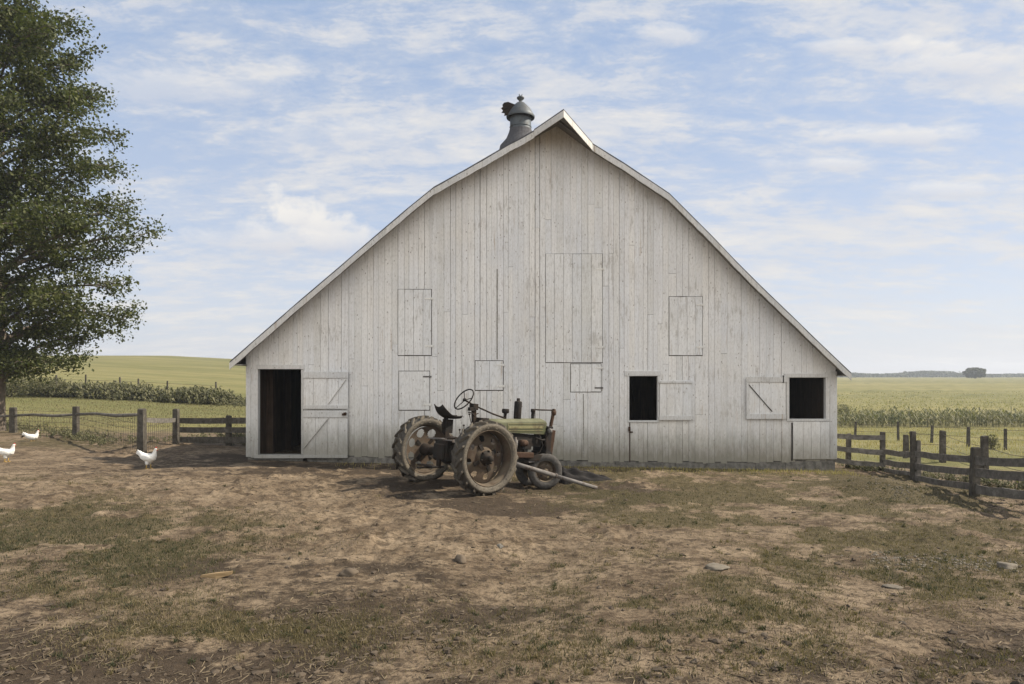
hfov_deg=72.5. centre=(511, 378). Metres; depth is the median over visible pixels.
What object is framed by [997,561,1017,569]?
stone
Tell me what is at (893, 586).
stone
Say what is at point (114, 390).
weeds
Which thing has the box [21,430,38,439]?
chicken
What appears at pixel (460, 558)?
stone
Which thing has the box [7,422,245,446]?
fence weeds
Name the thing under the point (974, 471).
board fence
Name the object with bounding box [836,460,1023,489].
fence weeds
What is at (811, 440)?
lower door
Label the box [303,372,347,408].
upper door
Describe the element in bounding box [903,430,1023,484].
fence
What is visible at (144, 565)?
green grass
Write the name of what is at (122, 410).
meadow grass
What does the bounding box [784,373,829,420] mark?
window frame
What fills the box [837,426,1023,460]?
rough grass
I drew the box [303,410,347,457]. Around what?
lower door
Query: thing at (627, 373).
window frame
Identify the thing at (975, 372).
round tree
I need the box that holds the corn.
[837,405,1023,427]
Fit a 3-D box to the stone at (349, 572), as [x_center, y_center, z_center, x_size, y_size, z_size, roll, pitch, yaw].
[-1.707,2.039,7.315,0.205,0.116,0.158,0,0,16]
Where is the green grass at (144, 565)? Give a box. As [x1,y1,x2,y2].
[0,469,1023,674]
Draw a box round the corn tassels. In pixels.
[837,391,1023,414]
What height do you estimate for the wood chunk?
0.071 m
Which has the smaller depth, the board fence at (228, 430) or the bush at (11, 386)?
the board fence at (228, 430)
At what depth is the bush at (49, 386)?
41.35 m
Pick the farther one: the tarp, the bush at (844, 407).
the bush at (844, 407)
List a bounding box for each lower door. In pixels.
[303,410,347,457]
[793,422,829,458]
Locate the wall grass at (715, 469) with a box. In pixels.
[337,461,870,475]
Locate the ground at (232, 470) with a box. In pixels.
[0,356,1023,683]
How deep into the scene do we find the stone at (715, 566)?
7.48 m
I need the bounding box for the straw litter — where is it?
[0,462,1023,683]
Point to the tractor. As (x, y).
(483, 446)
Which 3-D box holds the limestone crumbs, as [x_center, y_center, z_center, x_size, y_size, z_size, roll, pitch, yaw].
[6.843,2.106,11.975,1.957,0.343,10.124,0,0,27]
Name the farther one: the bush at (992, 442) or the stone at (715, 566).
the bush at (992, 442)
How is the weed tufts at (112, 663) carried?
on the ground at (232, 470)
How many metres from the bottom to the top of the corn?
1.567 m
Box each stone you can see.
[339,568,358,576]
[454,554,465,563]
[705,562,729,570]
[882,584,903,588]
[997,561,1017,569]
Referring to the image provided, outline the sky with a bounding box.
[0,0,1023,374]
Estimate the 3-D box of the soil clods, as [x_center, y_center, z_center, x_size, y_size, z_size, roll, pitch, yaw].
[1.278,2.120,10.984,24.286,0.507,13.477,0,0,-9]
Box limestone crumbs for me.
[840,475,1023,575]
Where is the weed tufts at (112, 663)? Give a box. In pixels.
[0,468,1023,683]
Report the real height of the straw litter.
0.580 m
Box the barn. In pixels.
[229,94,851,470]
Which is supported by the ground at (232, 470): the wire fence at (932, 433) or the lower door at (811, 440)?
the wire fence at (932, 433)
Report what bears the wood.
on the ground at (232, 470)
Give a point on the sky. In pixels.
(862, 161)
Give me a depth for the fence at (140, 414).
20.73 m
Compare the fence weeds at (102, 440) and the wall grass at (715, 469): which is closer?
the wall grass at (715, 469)
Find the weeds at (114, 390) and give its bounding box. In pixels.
[6,377,245,406]
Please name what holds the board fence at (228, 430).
on the ground at (232, 470)
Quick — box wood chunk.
[200,571,232,578]
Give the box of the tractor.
[391,389,561,495]
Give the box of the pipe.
[516,462,597,489]
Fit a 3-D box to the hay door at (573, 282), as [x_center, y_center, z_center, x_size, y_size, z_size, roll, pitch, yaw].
[1.538,-1.736,17.308,1.504,2.799,0.084,0,0,0]
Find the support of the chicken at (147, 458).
on the ground at (232, 470)
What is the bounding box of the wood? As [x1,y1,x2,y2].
[837,370,1023,377]
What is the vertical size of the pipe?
0.699 m
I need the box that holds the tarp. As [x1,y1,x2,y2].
[559,466,611,484]
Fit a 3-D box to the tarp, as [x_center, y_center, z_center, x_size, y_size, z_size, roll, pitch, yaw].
[1.548,2.074,14.980,1.220,0.360,0.656,0,0,0]
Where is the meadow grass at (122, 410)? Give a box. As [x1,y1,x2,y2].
[5,395,245,428]
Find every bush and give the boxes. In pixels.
[6,374,43,396]
[21,377,74,396]
[837,403,851,422]
[988,434,1000,449]
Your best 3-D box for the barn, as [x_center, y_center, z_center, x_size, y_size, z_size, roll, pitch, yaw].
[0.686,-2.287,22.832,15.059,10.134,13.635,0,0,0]
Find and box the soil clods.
[0,463,1023,683]
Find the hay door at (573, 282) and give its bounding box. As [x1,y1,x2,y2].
[545,252,604,363]
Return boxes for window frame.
[625,371,659,421]
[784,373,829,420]
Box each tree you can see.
[0,0,172,430]
[962,367,986,378]
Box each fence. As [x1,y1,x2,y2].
[0,406,179,452]
[55,374,216,396]
[179,415,245,445]
[835,431,1023,499]
[854,421,1022,449]
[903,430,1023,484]
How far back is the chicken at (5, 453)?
15.65 m
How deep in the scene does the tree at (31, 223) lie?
25.07 m
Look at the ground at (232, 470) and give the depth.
8.37 m
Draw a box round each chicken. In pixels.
[0,443,15,461]
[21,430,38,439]
[136,447,157,468]

